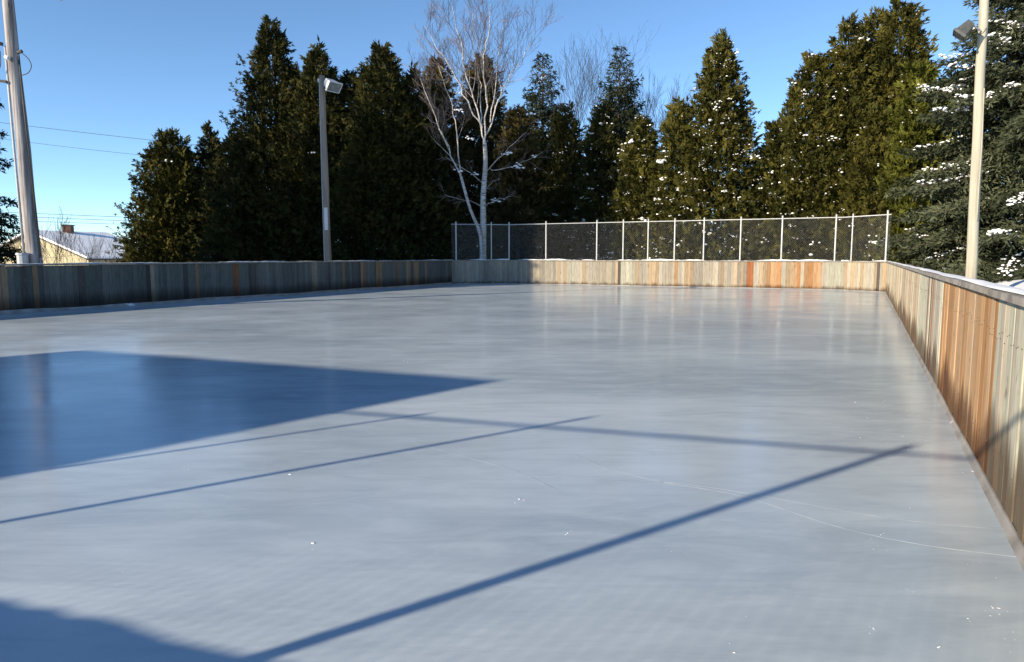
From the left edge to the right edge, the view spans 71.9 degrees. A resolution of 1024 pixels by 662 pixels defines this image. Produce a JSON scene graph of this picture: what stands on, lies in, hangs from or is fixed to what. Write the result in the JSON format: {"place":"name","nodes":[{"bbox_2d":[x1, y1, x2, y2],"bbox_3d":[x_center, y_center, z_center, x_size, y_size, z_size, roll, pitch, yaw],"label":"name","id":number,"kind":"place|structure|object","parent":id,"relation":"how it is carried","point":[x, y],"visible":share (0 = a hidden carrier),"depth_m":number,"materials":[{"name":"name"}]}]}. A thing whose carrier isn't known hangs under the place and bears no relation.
{"place":"outdoors","nodes":[
{"label":"outdoors","id":0,"kind":"place"},
{"bbox_2d":[8,220,104,223],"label":"overhead wire","id":1,"kind":"object","parent":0,"point":[70,222],"visible":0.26,"depth_m":62.33,"materials":[{"name":"black metal"}]},
{"bbox_2d":[0,138,136,154],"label":"overhead wire","id":2,"kind":"object","parent":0,"point":[79,148],"visible":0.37,"depth_m":57.83,"materials":[{"name":"black metal"}]},
{"bbox_2d":[15,216,122,220],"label":"overhead wire","id":3,"kind":"object","parent":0,"point":[72,218],"visible":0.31,"depth_m":62.51,"materials":[{"name":"black metal"}]},
{"bbox_2d":[8,212,138,217],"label":"overhead wire","id":4,"kind":"object","parent":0,"point":[64,214],"visible":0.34,"depth_m":62.38,"materials":[{"name":"black metal"}]},
{"bbox_2d":[0,122,193,144],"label":"overhead wire","id":5,"kind":"object","parent":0,"point":[90,133],"visible":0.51,"depth_m":57.74,"materials":[{"name":"black metal"}]},
{"bbox_2d":[0,0,1012,251],"label":"sky","id":6,"kind":"structure","parent":0,"point":[131,69],"materials":[{"name":"blue"}]},
{"bbox_2d":[0,284,1023,661],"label":"rink ice","id":7,"kind":"structure","parent":0,"point":[158,502],"depth_m":4.39,"materials":[{"name":"white ice"}]},
{"bbox_2d":[0,282,1023,570],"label":"ice rim","id":8,"kind":"object","parent":7,"relation":"on","point":[1012,536],"visible":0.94,"depth_m":8.44,"materials":[{"name":"white ice"}]},
{"bbox_2d":[885,261,1023,543],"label":"board wall","id":9,"kind":"structure","parent":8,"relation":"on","point":[966,334],"depth_m":4.93,"materials":[{"name":"brown wood"}]},
{"bbox_2d":[289,440,1010,652],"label":"snow crumbs","id":10,"kind":"object","parent":7,"relation":"on","point":[746,616],"visible":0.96,"depth_m":2.86,"materials":[{"name":"white snow"}]},
{"bbox_2d":[412,441,1015,556],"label":"crack lines","id":11,"kind":"object","parent":7,"relation":"on","point":[769,504],"visible":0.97,"depth_m":4.05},
{"bbox_2d":[599,272,1023,291],"bbox_3d":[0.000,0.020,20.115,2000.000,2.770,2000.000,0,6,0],"label":"snow ground","id":12,"kind":"structure","parent":0,"point":[1017,283],"depth_m":22.93,"materials":[{"name":"white snow"}]},
{"bbox_2d":[0,98,25,263],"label":"spruce tree","id":13,"kind":"object","parent":12,"relation":"on","point":[8,253],"visible":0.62,"depth_m":29.29,"materials":[{"name":"green plant"}]},
{"bbox_2d":[2,227,45,263],"bbox_3d":[-27.991,-3.638,39.569,3.414,4.781,4.039,-2,7,-21],"label":"bare shrub","id":14,"kind":"object","parent":12,"relation":"on","point":[18,244],"visible":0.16,"depth_m":39.98,"materials":[{"name":"plant"}]},
{"bbox_2d":[0,0,62,265],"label":"light pole","id":15,"kind":"object","parent":12,"relation":"on","point":[29,226],"visible":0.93,"depth_m":17.79,"materials":[{"name":"grey metal"}]},
{"bbox_2d":[3,208,80,265],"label":"bare shrub","id":16,"kind":"object","parent":12,"relation":"on","point":[60,241],"visible":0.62,"depth_m":40.82,"materials":[{"name":"brown plant"}]},
{"bbox_2d":[1,225,138,265],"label":"yellow house","id":17,"kind":"structure","parent":12,"relation":"on","point":[85,236],"depth_m":72.88,"materials":[{"name":"brick"}]},
{"bbox_2d":[52,219,112,263],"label":"bare shrub","id":18,"kind":"object","parent":12,"relation":"on","point":[74,243],"visible":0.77,"depth_m":43.17,"materials":[{"name":"plant"}]},
{"bbox_2d":[72,232,120,262],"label":"bare shrub","id":19,"kind":"object","parent":12,"relation":"on","point":[112,249],"visible":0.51,"depth_m":45.19,"materials":[{"name":"brown plant"}]},
{"bbox_2d":[102,126,213,264],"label":"cedar tree","id":20,"kind":"object","parent":12,"relation":"on","point":[160,228],"visible":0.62,"depth_m":43.72,"materials":[{"name":"green plant"}]},
{"bbox_2d":[187,120,224,234],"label":"cedar tree","id":21,"kind":"object","parent":12,"relation":"on","point":[204,140],"visible":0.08,"depth_m":46.14,"materials":[{"name":"green plant"}]},
{"bbox_2d":[0,260,451,310],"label":"board wall","id":22,"kind":"structure","parent":12,"relation":"on","point":[30,285],"depth_m":21.92,"materials":[{"name":"grey wood"}]},
{"bbox_2d":[188,132,276,263],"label":"cedar tree","id":23,"kind":"object","parent":12,"relation":"on","point":[220,161],"visible":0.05,"depth_m":42.62,"materials":[{"name":"green plant"}]},
{"bbox_2d":[176,14,333,263],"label":"cedar tree","id":24,"kind":"object","parent":12,"relation":"on","point":[257,141],"visible":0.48,"depth_m":40.85,"materials":[{"name":"green plant"}]},
{"bbox_2d":[245,63,318,261],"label":"cedar tree","id":25,"kind":"object","parent":12,"relation":"on","point":[291,73],"visible":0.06,"depth_m":41.97,"materials":[{"name":"green plant"}]},
{"bbox_2d":[242,34,363,262],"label":"cedar tree","id":26,"kind":"object","parent":12,"relation":"on","point":[316,61],"visible":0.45,"depth_m":40.18,"materials":[{"name":"green plant"}]},
{"bbox_2d":[317,75,342,260],"bbox_3d":[-7.794,-6.235,30.532,1.015,9.390,0.688,5,8,38],"label":"light pole","id":27,"kind":"object","parent":12,"relation":"on","point":[331,85],"visible":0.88,"depth_m":30.49,"materials":[{"name":"grey metal"}]},
{"bbox_2d":[301,68,373,260],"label":"cedar tree","id":28,"kind":"object","parent":12,"relation":"on","point":[346,86],"visible":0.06,"depth_m":41.36,"materials":[{"name":"green plant"}]},
{"bbox_2d":[305,38,467,261],"bbox_3d":[-7.540,-9.784,41.526,10.223,13.881,9.842,0,6,0],"label":"cedar tree","id":29,"kind":"object","parent":12,"relation":"on","point":[368,149],"visible":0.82,"depth_m":39.30,"materials":[{"name":"green plant"}]},
{"bbox_2d":[372,61,478,260],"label":"cedar tree","id":30,"kind":"object","parent":12,"relation":"on","point":[430,144],"visible":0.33,"depth_m":41.09,"materials":[{"name":"green plant"}]},
{"bbox_2d":[417,53,486,259],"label":"cedar tree","id":31,"kind":"object","parent":12,"relation":"on","point":[450,136],"visible":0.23,"depth_m":44.30,"materials":[{"name":"green plant"}]},
{"bbox_2d":[401,0,559,259],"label":"birch tree","id":32,"kind":"object","parent":12,"relation":"on","point":[482,205],"visible":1,"depth_m":38.64,"materials":[{"name":"white plant"}]},
{"bbox_2d":[453,54,515,258],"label":"cedar tree","id":33,"kind":"object","parent":12,"relation":"on","point":[476,149],"visible":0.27,"depth_m":45.71,"materials":[{"name":"green plant"}]},
{"bbox_2d":[466,103,560,259],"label":"cedar tree","id":34,"kind":"object","parent":12,"relation":"on","point":[514,129],"visible":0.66,"depth_m":42.81,"materials":[{"name":"green plant"}]},
{"bbox_2d":[511,51,577,258],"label":"spruce tree","id":35,"kind":"object","parent":12,"relation":"on","point":[538,106],"visible":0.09,"depth_m":46.05,"materials":[{"name":"green plant"}]},
{"bbox_2d":[525,100,606,259],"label":"cedar tree","id":36,"kind":"object","parent":12,"relation":"on","point":[563,167],"visible":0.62,"depth_m":42.36,"materials":[{"name":"green plant"}]},
{"bbox_2d":[558,102,641,259],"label":"cedar tree","id":37,"kind":"object","parent":12,"relation":"on","point":[601,148],"visible":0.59,"depth_m":40.85,"materials":[{"name":"green plant"}]},
{"bbox_2d":[541,23,660,158],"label":"bare tree","id":38,"kind":"object","parent":12,"relation":"on","point":[582,96],"visible":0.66,"depth_m":50.02,"materials":[{"name":"plant"}]},
{"bbox_2d":[580,45,657,232],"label":"spruce tree","id":39,"kind":"object","parent":12,"relation":"on","point":[626,116],"visible":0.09,"depth_m":47.01,"materials":[{"name":"green plant"}]},
{"bbox_2d":[591,113,672,259],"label":"cedar tree","id":40,"kind":"object","parent":12,"relation":"on","point":[641,158],"visible":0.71,"depth_m":39.57,"materials":[{"name":"green plant"}]},
{"bbox_2d":[608,61,693,147],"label":"bare tree","id":41,"kind":"object","parent":12,"relation":"on","point":[651,105],"visible":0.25,"depth_m":49.86,"materials":[{"name":"plant"}]},
{"bbox_2d":[452,259,886,291],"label":"board wall","id":42,"kind":"structure","parent":12,"relation":"on","point":[847,275],"depth_m":32.48,"materials":[{"name":"brown wood"}]},
{"bbox_2d":[451,210,891,291],"bbox_3d":[6.198,-3.606,32.491,19.690,3.245,1.854,3,7,25],"label":"chain link fence","id":43,"kind":"object","parent":12,"relation":"on","point":[675,228],"visible":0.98,"depth_m":32.26,"materials":[{"name":"metal"}]},
{"bbox_2d":[632,95,719,261],"bbox_3d":[9.077,-7.784,39.098,4.892,10.165,5.133,0,6,0],"label":"cedar tree","id":44,"kind":"object","parent":12,"relation":"on","point":[665,167],"visible":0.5,"depth_m":38.16,"materials":[{"name":"green plant"}]},
{"bbox_2d":[638,27,778,261],"bbox_3d":[11.042,-9.400,38.303,7.791,13.636,8.122,0,6,0],"label":"cedar tree","id":45,"kind":"object","parent":12,"relation":"on","point":[726,120],"visible":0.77,"depth_m":36.95,"materials":[{"name":"green plant"}]},
{"bbox_2d":[728,117,816,260],"bbox_3d":[14.068,-7.196,37.453,5.018,8.390,4.756,3,7,28],"label":"cedar tree","id":46,"kind":"object","parent":12,"relation":"on","point":[773,132],"visible":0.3,"depth_m":36.50,"materials":[{"name":"green plant"}]},
{"bbox_2d":[744,49,862,271],"bbox_3d":[15.170,-8.548,36.384,6.446,11.624,6.098,0,6,0],"label":"cedar tree","id":47,"kind":"object","parent":12,"relation":"on","point":[799,94],"visible":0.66,"depth_m":35.15,"materials":[{"name":"green plant"}]},
{"bbox_2d":[789,8,893,270],"bbox_3d":[16.839,-9.440,35.653,5.497,13.117,5.913,0,6,0],"label":"cedar tree","id":48,"kind":"object","parent":12,"relation":"on","point":[839,55],"visible":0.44,"depth_m":34.60,"materials":[{"name":"green plant"}]},
{"bbox_2d":[819,103,915,266],"bbox_3d":[17.509,-6.811,34.169,5.016,8.190,4.592,0,6,0],"label":"cedar tree","id":49,"kind":"object","parent":12,"relation":"on","point":[868,172],"visible":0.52,"depth_m":33.40,"materials":[{"name":"green plant"}]},
{"bbox_2d":[840,5,902,189],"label":"cedar tree","id":50,"kind":"object","parent":12,"relation":"on","point":[872,21],"visible":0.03,"depth_m":35.34,"materials":[{"name":"green plant"}]},
{"bbox_2d":[838,0,953,259],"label":"cedar tree","id":51,"kind":"object","parent":12,"relation":"on","point":[908,29],"visible":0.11,"depth_m":34.05,"materials":[{"name":"green plant"}]},
{"bbox_2d":[857,58,956,263],"bbox_3d":[18.684,-7.360,32.785,4.431,10.217,4.710,0,6,0],"label":"cedar tree","id":52,"kind":"object","parent":12,"relation":"on","point":[903,119],"visible":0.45,"depth_m":32.15,"materials":[{"name":"green plant"}]},
{"bbox_2d":[873,0,1023,282],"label":"spruce tree","id":53,"kind":"object","parent":12,"relation":"on","point":[1001,239],"visible":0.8,"depth_m":26.46,"materials":[{"name":"green plant"}]},
{"bbox_2d":[938,74,969,246],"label":"cedar tree","id":54,"kind":"object","parent":12,"relation":"on","point":[958,131],"depth_m":35.59,"materials":[{"name":"green plant"}]},
{"bbox_2d":[952,0,988,278],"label":"light pole","id":55,"kind":"object","parent":12,"relation":"on","point":[962,31],"visible":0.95,"depth_m":19.93,"materials":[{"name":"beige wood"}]}
]}

